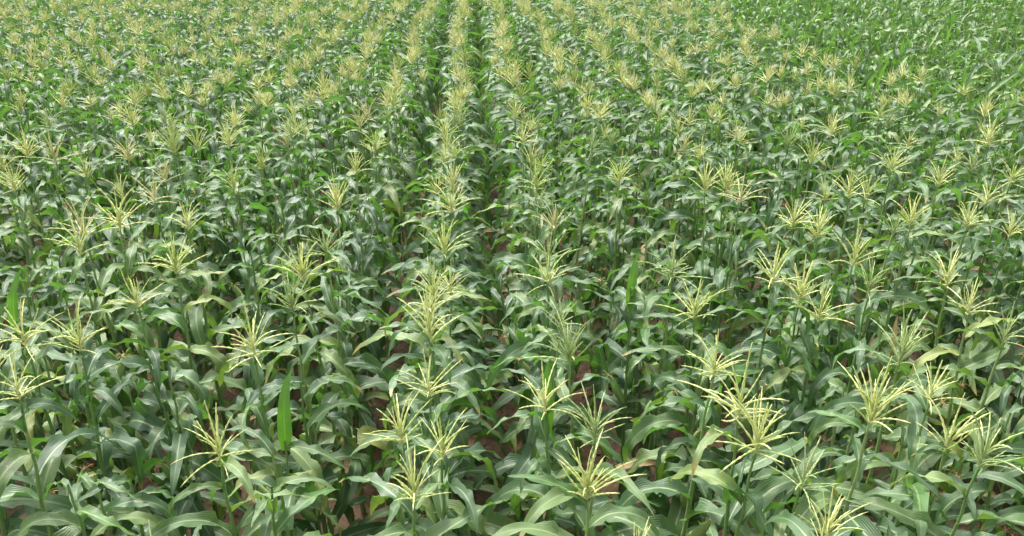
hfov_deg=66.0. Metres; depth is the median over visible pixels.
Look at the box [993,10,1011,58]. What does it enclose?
green corn plant
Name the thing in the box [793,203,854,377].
corn plant
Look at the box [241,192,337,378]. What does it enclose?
corn plant
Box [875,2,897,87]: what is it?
green corn plant
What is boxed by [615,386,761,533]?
corn plant
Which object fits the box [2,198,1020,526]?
soil clods
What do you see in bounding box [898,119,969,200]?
green corn plant
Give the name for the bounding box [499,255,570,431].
corn plant
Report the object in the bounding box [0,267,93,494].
corn plant
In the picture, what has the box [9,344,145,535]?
corn plant
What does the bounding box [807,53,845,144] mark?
green corn plant
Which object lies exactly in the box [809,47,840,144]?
green corn plant
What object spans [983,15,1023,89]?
green corn plant
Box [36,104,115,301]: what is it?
corn plant
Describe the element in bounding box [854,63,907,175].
green corn plant
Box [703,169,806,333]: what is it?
corn plant
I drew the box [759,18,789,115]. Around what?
green corn plant
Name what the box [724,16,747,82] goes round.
green corn plant
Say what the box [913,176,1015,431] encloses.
corn plant
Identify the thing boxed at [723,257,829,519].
corn plant
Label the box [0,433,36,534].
corn plant
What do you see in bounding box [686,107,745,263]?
corn plant
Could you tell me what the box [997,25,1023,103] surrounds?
green corn plant
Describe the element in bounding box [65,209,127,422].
corn plant
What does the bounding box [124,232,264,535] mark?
corn plant
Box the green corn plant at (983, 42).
[972,39,992,97]
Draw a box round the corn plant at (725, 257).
[650,137,732,344]
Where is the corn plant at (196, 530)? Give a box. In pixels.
[192,523,203,535]
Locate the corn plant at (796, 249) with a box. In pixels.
[720,205,837,506]
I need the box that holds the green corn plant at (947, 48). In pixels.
[932,39,962,81]
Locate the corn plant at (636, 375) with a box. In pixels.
[590,267,695,457]
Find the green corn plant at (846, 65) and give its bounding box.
[829,45,857,125]
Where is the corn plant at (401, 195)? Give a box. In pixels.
[374,84,433,253]
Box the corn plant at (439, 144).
[427,102,508,293]
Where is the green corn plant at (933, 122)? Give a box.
[897,80,967,246]
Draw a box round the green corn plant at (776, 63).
[762,33,788,123]
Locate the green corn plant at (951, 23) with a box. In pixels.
[936,11,961,86]
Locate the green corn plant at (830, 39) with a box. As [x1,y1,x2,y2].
[810,26,836,92]
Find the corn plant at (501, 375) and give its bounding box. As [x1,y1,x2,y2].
[386,290,513,518]
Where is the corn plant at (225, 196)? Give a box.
[183,191,266,336]
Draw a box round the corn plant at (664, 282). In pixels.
[645,104,713,320]
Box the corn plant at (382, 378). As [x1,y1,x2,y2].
[264,227,413,513]
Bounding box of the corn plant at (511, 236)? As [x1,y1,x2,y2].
[472,134,560,337]
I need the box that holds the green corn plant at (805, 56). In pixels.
[780,51,819,145]
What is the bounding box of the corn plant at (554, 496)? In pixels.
[506,382,655,535]
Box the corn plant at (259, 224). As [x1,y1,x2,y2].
[226,145,320,345]
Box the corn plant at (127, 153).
[96,132,211,344]
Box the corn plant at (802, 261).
[793,210,842,323]
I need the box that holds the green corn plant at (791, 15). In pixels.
[781,2,796,49]
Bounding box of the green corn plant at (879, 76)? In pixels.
[830,61,888,189]
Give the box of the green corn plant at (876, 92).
[816,65,892,188]
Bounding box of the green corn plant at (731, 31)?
[717,30,747,92]
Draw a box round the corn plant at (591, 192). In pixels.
[561,92,623,279]
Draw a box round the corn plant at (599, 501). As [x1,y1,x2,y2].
[516,312,624,535]
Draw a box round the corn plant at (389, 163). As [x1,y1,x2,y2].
[344,97,417,291]
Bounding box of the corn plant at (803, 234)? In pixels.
[723,223,827,374]
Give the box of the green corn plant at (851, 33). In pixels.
[838,3,866,53]
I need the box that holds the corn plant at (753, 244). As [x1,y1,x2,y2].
[734,204,817,396]
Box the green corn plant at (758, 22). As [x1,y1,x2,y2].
[733,12,767,86]
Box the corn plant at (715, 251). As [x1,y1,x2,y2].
[668,161,746,399]
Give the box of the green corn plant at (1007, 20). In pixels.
[972,13,1013,92]
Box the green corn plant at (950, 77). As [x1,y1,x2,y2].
[945,58,985,101]
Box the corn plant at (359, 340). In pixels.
[326,256,394,457]
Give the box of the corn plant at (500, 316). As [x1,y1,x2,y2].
[407,159,503,353]
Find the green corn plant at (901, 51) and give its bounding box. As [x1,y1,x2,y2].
[876,38,908,134]
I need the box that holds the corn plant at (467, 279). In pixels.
[384,264,500,412]
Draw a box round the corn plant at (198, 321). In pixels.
[141,198,277,520]
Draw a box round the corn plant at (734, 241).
[675,175,770,428]
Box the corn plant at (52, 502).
[0,420,72,535]
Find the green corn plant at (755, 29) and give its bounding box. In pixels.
[745,23,780,107]
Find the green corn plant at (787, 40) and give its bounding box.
[775,34,797,90]
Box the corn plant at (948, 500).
[915,403,1023,535]
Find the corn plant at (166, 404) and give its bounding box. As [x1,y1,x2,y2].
[110,356,215,535]
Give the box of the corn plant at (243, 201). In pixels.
[214,107,284,300]
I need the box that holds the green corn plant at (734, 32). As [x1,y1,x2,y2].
[718,4,743,92]
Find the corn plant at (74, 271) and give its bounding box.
[41,208,171,530]
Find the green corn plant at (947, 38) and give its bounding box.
[915,25,955,123]
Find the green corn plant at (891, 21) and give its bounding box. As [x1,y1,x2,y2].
[879,12,904,91]
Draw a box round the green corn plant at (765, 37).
[754,18,779,106]
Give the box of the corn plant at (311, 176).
[272,117,344,312]
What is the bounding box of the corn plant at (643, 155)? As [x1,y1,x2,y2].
[618,91,683,266]
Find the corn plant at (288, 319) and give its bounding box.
[245,231,309,399]
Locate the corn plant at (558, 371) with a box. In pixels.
[474,296,615,535]
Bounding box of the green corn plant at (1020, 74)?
[1007,63,1023,172]
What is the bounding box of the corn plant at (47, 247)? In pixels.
[23,130,147,340]
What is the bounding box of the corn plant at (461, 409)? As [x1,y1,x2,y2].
[408,267,511,535]
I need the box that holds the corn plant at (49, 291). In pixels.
[0,265,127,479]
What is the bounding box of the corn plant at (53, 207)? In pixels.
[41,149,107,297]
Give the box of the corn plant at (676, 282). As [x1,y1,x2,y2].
[643,190,755,408]
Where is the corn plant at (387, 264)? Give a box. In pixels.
[363,169,411,327]
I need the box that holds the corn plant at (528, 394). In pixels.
[516,308,593,435]
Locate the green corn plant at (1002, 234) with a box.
[989,156,1023,236]
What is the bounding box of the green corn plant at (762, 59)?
[742,21,774,123]
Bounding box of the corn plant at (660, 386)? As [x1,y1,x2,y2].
[594,293,718,535]
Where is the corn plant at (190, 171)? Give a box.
[145,116,213,288]
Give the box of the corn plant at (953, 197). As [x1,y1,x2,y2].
[904,161,977,308]
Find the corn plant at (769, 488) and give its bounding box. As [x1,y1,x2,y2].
[668,386,838,535]
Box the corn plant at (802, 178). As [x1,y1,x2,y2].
[739,120,833,266]
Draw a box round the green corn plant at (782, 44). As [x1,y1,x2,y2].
[763,25,794,77]
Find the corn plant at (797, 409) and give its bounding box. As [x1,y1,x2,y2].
[714,279,857,531]
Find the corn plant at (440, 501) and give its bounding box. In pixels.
[398,408,477,535]
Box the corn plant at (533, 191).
[516,168,556,295]
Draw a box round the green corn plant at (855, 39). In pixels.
[831,17,865,121]
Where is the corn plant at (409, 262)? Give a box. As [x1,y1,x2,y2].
[383,256,507,505]
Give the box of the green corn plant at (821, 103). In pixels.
[806,65,832,153]
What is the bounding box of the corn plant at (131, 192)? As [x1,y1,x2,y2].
[87,107,165,285]
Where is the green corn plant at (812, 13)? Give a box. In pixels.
[799,7,826,48]
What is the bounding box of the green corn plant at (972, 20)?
[953,5,985,76]
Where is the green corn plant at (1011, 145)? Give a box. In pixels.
[1003,143,1022,198]
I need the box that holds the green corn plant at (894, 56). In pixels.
[861,49,909,145]
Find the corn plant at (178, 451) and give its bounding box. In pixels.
[128,365,252,535]
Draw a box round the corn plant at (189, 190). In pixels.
[149,112,231,272]
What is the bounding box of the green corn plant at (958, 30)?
[947,26,963,79]
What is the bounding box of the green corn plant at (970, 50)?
[951,27,978,67]
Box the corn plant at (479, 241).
[410,211,499,330]
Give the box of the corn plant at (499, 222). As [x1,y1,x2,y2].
[488,112,570,297]
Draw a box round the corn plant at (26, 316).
[0,266,29,399]
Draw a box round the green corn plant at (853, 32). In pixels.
[840,26,870,86]
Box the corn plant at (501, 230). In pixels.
[488,115,563,284]
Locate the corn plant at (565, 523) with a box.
[502,358,599,535]
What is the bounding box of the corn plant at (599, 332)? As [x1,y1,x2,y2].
[573,189,657,370]
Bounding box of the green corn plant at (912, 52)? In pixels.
[905,20,931,104]
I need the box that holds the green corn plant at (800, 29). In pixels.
[785,18,807,77]
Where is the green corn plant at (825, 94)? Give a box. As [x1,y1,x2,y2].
[806,66,850,130]
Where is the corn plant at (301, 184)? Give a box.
[267,113,355,338]
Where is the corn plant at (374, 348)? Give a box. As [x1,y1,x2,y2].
[311,169,380,404]
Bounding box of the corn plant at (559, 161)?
[556,105,612,270]
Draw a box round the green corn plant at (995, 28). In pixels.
[983,14,1006,92]
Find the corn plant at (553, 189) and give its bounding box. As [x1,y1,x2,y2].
[483,151,583,324]
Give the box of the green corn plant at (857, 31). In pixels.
[834,30,866,73]
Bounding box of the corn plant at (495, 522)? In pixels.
[383,292,534,535]
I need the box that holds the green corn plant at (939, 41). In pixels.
[915,5,971,112]
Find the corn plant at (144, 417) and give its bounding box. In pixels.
[73,271,246,533]
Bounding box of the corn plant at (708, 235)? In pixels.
[675,160,766,396]
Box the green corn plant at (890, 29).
[878,28,899,96]
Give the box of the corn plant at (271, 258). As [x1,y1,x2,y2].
[218,245,289,439]
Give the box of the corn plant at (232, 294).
[170,181,257,350]
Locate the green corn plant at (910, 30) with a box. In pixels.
[877,22,921,118]
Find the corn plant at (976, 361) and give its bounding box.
[884,277,1023,535]
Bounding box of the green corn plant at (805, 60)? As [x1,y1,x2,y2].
[789,37,819,114]
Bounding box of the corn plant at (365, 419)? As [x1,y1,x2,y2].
[285,284,397,486]
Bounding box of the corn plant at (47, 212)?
[17,178,123,327]
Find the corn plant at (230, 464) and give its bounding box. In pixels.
[146,401,312,535]
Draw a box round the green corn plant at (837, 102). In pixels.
[809,55,861,159]
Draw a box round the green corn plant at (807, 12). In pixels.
[799,0,818,86]
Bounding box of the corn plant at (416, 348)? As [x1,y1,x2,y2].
[382,271,518,484]
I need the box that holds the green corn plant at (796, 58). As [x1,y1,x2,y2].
[773,44,813,134]
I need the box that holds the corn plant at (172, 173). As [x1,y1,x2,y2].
[141,155,225,300]
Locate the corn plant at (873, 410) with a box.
[784,356,944,535]
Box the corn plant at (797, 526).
[765,511,838,535]
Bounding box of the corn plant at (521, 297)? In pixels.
[496,262,582,466]
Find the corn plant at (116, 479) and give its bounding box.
[75,474,180,535]
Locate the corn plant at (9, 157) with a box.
[0,155,38,314]
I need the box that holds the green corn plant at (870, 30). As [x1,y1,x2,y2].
[857,14,876,61]
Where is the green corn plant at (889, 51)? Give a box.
[855,50,910,145]
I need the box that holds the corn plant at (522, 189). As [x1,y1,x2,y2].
[487,121,563,327]
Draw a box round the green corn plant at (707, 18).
[692,0,715,63]
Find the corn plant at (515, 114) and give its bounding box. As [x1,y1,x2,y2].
[479,95,552,277]
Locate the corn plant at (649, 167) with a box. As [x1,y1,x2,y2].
[638,103,698,288]
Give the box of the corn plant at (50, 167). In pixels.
[19,125,82,281]
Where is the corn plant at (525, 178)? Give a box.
[496,106,570,287]
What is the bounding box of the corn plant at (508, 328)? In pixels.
[464,258,532,444]
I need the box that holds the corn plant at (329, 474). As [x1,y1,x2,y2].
[235,376,385,535]
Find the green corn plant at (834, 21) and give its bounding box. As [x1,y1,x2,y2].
[827,5,842,60]
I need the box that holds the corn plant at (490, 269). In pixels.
[418,124,494,295]
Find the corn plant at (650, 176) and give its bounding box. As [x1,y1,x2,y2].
[610,105,684,261]
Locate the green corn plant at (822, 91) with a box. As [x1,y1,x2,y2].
[781,79,837,147]
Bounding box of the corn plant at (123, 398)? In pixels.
[61,236,132,423]
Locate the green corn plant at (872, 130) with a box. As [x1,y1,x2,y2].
[861,72,911,146]
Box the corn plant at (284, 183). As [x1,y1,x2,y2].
[264,107,327,298]
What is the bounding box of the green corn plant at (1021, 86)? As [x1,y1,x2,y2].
[995,83,1023,203]
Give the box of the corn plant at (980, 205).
[955,111,1012,337]
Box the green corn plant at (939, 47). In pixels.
[917,27,952,86]
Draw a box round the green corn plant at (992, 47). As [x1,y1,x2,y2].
[974,28,1013,104]
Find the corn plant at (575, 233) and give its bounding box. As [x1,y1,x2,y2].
[562,162,657,327]
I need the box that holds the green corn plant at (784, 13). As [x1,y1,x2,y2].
[763,9,801,72]
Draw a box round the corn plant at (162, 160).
[123,126,194,355]
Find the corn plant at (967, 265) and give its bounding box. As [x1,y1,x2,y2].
[879,229,992,479]
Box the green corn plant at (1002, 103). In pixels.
[957,94,1019,200]
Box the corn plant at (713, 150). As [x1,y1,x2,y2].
[679,99,737,274]
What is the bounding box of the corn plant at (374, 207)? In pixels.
[322,148,397,391]
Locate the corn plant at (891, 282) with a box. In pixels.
[854,231,925,374]
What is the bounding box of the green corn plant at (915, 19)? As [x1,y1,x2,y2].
[887,10,917,105]
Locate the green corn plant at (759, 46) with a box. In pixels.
[736,23,773,82]
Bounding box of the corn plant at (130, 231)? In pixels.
[101,173,203,385]
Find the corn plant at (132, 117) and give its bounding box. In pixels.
[97,95,166,282]
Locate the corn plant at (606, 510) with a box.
[492,429,659,535]
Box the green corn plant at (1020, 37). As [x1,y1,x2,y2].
[1005,36,1023,86]
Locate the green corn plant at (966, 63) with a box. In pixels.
[922,54,987,156]
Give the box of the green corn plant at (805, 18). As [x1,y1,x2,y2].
[795,0,816,48]
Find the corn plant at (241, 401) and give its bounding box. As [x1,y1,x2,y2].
[225,272,296,511]
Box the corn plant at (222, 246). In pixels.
[168,122,244,340]
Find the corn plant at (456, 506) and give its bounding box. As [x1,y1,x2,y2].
[350,350,508,535]
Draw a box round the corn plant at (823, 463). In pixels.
[761,383,902,531]
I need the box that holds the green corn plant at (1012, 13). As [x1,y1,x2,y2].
[1008,10,1023,51]
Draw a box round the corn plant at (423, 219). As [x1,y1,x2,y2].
[419,99,508,284]
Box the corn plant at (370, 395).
[301,255,402,466]
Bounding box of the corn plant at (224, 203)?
[192,116,301,331]
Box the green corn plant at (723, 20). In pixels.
[713,12,727,68]
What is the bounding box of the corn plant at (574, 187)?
[556,120,627,306]
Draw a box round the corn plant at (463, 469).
[369,342,504,535]
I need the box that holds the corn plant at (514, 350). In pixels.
[483,245,581,535]
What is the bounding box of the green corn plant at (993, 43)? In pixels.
[967,35,1006,120]
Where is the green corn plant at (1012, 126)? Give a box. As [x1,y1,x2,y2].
[974,97,1019,212]
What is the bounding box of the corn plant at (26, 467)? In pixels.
[0,334,59,529]
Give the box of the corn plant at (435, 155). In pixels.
[415,112,486,300]
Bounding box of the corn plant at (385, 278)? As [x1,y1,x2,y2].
[315,196,424,377]
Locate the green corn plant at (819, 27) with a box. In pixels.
[809,20,846,54]
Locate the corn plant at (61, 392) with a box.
[0,313,102,475]
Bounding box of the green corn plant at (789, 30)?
[780,21,796,115]
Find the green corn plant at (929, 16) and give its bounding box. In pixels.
[914,9,944,50]
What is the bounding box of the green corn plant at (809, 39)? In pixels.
[792,13,820,85]
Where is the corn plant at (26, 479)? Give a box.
[11,474,35,485]
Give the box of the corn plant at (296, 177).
[265,95,349,278]
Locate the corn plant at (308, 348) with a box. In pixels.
[238,268,388,533]
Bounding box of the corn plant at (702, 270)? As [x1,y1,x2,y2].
[667,155,736,399]
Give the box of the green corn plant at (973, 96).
[945,71,999,144]
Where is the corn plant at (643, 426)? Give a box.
[621,279,763,535]
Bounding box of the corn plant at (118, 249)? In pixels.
[55,151,137,394]
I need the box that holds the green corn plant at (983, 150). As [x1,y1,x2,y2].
[956,127,1013,212]
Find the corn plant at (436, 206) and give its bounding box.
[381,175,469,362]
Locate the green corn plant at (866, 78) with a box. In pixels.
[800,67,880,178]
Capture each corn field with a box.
[0,0,1023,535]
[638,0,1023,68]
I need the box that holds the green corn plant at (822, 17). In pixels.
[815,0,828,66]
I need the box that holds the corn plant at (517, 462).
[472,329,593,518]
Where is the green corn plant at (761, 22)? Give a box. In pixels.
[750,1,775,80]
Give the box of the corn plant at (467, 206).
[396,147,484,349]
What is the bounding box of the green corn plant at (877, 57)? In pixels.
[848,43,885,150]
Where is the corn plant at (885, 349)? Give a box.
[830,194,955,480]
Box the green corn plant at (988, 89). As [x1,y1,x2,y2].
[945,70,1020,179]
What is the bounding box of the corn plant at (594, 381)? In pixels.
[574,226,694,421]
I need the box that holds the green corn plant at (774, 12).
[765,10,777,44]
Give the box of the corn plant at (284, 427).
[216,369,347,535]
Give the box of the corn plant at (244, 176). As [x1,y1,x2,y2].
[200,152,312,329]
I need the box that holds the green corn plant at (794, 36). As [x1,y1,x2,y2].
[781,23,802,131]
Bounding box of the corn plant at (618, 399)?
[568,252,675,516]
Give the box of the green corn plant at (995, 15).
[977,6,1011,48]
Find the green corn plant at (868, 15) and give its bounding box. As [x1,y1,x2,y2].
[852,11,871,38]
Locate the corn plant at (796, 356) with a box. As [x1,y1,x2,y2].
[693,337,818,525]
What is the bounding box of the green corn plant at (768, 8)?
[738,7,779,73]
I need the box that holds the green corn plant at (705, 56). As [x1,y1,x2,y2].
[697,24,722,100]
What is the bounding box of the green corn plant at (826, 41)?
[809,32,844,119]
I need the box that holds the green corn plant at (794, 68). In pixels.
[775,55,807,139]
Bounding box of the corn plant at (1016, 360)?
[977,355,1022,443]
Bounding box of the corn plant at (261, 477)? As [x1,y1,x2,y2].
[210,425,318,535]
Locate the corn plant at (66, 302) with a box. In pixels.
[0,275,86,485]
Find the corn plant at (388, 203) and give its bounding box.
[333,100,412,311]
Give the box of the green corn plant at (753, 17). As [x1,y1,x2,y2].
[737,12,755,80]
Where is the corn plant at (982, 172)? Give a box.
[931,135,1014,301]
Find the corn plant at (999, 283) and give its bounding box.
[910,185,1023,415]
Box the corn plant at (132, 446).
[44,296,162,535]
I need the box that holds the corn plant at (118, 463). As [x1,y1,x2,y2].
[0,268,122,470]
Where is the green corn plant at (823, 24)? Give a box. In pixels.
[804,19,838,81]
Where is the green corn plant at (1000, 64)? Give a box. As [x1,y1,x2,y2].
[967,52,1016,152]
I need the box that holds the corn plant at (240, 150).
[203,105,282,299]
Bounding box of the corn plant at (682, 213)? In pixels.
[650,144,747,380]
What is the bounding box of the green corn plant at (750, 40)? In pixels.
[737,19,761,110]
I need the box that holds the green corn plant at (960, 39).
[941,28,982,96]
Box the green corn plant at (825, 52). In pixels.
[785,44,840,136]
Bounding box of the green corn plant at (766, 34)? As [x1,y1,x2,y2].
[748,19,777,79]
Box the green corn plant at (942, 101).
[901,69,952,189]
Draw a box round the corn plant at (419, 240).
[403,216,514,371]
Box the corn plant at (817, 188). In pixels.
[747,128,830,354]
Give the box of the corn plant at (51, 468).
[0,298,142,535]
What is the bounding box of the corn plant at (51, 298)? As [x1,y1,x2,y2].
[0,156,71,397]
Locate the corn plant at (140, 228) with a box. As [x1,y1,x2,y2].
[127,176,212,420]
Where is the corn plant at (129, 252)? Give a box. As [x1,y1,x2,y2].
[78,186,208,535]
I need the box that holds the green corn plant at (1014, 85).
[1002,78,1023,198]
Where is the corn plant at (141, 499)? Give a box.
[69,472,176,535]
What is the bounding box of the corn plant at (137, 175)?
[106,170,174,353]
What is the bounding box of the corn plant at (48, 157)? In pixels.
[20,134,118,263]
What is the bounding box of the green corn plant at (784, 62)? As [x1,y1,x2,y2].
[762,42,799,139]
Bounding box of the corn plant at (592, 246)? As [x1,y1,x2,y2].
[582,169,641,355]
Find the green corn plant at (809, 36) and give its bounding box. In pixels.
[797,25,830,105]
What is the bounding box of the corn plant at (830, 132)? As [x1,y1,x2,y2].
[780,110,864,310]
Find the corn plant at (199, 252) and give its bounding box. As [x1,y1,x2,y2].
[147,117,281,350]
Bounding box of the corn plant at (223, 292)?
[141,210,233,386]
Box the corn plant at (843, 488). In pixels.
[793,424,926,535]
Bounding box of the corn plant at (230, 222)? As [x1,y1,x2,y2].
[206,169,283,313]
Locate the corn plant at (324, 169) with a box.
[284,96,345,269]
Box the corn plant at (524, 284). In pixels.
[486,198,595,377]
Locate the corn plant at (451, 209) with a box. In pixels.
[406,181,521,413]
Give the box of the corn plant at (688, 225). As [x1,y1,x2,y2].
[649,168,715,353]
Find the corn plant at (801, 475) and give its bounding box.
[749,432,845,535]
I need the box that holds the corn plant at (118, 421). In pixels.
[35,308,152,505]
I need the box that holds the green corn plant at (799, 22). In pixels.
[772,16,804,96]
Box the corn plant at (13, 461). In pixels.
[0,349,151,535]
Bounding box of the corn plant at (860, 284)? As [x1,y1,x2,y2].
[779,169,918,420]
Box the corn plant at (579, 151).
[561,101,638,307]
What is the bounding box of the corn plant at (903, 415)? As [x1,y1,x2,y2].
[864,242,1001,525]
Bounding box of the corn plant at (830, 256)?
[803,170,866,312]
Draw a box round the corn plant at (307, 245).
[281,197,326,344]
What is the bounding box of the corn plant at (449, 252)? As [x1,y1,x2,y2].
[373,205,521,499]
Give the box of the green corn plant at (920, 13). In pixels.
[916,9,932,84]
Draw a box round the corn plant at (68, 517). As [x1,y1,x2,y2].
[15,478,168,535]
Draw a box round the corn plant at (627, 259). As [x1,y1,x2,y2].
[586,190,669,392]
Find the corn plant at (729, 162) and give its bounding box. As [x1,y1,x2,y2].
[688,120,761,319]
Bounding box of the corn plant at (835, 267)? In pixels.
[763,167,899,467]
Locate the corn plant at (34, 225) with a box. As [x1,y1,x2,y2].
[0,142,74,249]
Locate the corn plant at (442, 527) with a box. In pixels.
[367,433,506,535]
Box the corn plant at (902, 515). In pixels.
[841,411,1023,535]
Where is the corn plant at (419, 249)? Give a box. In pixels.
[400,155,484,312]
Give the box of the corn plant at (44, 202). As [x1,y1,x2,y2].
[0,124,89,370]
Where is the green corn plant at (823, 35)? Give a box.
[810,26,836,71]
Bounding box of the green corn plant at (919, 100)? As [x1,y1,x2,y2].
[861,41,920,140]
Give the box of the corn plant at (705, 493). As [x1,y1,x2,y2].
[681,452,725,535]
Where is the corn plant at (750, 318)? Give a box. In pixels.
[722,196,817,446]
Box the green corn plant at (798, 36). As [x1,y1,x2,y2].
[780,14,822,117]
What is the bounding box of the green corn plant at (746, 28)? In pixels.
[739,8,752,68]
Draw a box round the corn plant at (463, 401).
[375,279,503,535]
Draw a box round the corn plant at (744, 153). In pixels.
[687,122,762,261]
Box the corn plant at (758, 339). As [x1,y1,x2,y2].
[710,286,850,457]
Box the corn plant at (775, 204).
[726,117,809,340]
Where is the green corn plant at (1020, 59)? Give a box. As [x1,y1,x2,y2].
[979,25,1023,101]
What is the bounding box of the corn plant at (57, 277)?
[46,257,135,431]
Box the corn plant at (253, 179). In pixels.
[215,107,273,254]
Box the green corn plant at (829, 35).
[818,28,846,70]
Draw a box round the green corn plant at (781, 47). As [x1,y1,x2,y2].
[766,39,783,128]
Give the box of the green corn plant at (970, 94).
[923,64,973,218]
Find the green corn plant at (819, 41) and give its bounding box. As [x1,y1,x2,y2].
[812,21,827,78]
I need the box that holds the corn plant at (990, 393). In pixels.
[871,301,1023,535]
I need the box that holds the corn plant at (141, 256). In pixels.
[107,244,239,491]
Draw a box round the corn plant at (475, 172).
[431,97,498,276]
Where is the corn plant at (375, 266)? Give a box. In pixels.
[341,182,411,362]
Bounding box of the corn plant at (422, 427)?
[394,393,470,535]
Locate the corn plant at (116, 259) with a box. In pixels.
[81,226,155,357]
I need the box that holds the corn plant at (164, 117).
[148,101,207,293]
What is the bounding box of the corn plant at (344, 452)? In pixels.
[251,374,371,535]
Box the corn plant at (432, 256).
[382,230,505,433]
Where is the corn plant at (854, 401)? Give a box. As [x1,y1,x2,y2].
[762,301,973,535]
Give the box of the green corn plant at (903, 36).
[885,23,915,71]
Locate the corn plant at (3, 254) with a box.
[0,189,83,323]
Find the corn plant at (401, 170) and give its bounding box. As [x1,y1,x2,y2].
[348,105,426,282]
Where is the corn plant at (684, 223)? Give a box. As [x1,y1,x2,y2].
[648,130,714,321]
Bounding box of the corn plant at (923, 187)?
[840,125,932,334]
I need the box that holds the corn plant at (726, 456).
[652,242,811,535]
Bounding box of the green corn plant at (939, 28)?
[929,26,948,91]
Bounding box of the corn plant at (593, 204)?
[569,125,640,321]
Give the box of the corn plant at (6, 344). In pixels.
[0,217,38,360]
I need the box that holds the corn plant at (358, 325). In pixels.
[297,224,400,411]
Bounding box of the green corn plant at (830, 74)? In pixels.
[806,59,860,169]
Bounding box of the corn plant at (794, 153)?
[740,114,808,285]
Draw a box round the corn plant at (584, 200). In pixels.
[513,128,616,343]
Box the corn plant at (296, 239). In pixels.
[254,125,338,342]
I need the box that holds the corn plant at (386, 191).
[357,127,406,316]
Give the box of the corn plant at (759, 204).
[718,141,779,284]
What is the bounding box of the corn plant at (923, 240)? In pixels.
[863,220,957,416]
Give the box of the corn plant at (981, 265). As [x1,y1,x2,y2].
[913,216,997,400]
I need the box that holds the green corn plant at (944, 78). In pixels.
[887,49,971,168]
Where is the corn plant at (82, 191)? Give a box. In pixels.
[54,140,131,328]
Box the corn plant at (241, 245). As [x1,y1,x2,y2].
[199,161,272,419]
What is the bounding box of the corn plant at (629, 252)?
[579,177,668,333]
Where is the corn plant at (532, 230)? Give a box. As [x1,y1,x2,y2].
[487,160,585,364]
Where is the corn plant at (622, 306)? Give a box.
[587,278,652,438]
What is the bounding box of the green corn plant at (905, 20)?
[873,4,922,63]
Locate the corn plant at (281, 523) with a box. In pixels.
[251,472,340,535]
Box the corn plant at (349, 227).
[313,184,399,301]
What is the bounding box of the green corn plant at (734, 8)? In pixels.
[718,4,740,77]
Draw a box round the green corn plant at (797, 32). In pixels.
[779,18,804,113]
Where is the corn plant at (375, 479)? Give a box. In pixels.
[338,392,456,535]
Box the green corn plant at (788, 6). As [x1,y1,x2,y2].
[762,3,791,61]
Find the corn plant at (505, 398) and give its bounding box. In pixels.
[482,202,608,485]
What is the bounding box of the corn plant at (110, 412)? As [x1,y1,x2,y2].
[53,288,225,534]
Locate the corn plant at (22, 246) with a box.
[0,148,69,376]
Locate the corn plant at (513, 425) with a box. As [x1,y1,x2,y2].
[498,228,587,509]
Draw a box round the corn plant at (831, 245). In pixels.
[783,176,851,366]
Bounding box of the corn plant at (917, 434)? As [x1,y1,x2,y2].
[850,360,967,535]
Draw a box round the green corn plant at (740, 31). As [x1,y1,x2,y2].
[717,15,760,107]
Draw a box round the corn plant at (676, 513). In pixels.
[631,339,730,535]
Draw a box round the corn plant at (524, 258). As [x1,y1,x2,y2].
[482,187,592,417]
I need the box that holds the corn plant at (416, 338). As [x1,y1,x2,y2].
[352,262,527,535]
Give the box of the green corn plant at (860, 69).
[822,44,872,144]
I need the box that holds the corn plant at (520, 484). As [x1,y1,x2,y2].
[484,359,629,535]
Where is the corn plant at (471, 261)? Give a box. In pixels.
[412,137,503,347]
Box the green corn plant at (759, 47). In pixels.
[737,25,771,106]
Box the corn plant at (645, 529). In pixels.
[622,518,650,535]
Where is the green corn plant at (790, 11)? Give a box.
[780,10,792,81]
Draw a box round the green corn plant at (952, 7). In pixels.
[936,5,969,55]
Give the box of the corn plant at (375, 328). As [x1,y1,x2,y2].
[315,235,404,405]
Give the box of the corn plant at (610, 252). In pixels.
[584,151,641,413]
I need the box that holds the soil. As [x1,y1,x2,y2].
[0,0,1023,535]
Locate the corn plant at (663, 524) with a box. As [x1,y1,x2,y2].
[599,328,763,535]
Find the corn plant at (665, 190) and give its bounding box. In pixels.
[633,112,706,299]
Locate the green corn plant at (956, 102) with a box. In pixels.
[910,71,981,199]
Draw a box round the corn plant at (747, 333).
[666,219,790,424]
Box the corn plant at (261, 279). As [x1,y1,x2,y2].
[231,241,304,437]
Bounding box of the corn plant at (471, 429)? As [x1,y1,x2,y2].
[386,256,502,535]
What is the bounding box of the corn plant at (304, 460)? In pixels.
[212,302,333,535]
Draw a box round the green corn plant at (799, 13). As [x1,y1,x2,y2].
[777,5,813,78]
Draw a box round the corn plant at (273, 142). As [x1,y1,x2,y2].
[224,89,291,246]
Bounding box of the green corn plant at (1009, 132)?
[995,97,1023,218]
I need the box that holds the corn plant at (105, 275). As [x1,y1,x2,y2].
[46,194,170,472]
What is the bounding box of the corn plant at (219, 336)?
[215,233,316,453]
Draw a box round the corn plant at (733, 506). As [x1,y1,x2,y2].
[678,342,807,535]
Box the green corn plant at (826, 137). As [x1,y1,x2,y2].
[815,70,868,152]
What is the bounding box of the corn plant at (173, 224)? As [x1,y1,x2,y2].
[142,155,204,371]
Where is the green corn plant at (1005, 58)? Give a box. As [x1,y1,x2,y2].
[980,41,1023,90]
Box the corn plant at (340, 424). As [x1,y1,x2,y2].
[260,242,401,523]
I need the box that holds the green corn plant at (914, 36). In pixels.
[893,33,917,131]
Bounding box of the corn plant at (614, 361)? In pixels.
[606,226,689,433]
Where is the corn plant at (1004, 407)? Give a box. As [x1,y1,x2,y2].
[952,370,1023,534]
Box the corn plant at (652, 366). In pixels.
[601,236,711,531]
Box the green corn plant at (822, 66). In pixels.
[802,47,838,129]
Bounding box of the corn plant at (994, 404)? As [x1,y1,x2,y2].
[935,313,1023,533]

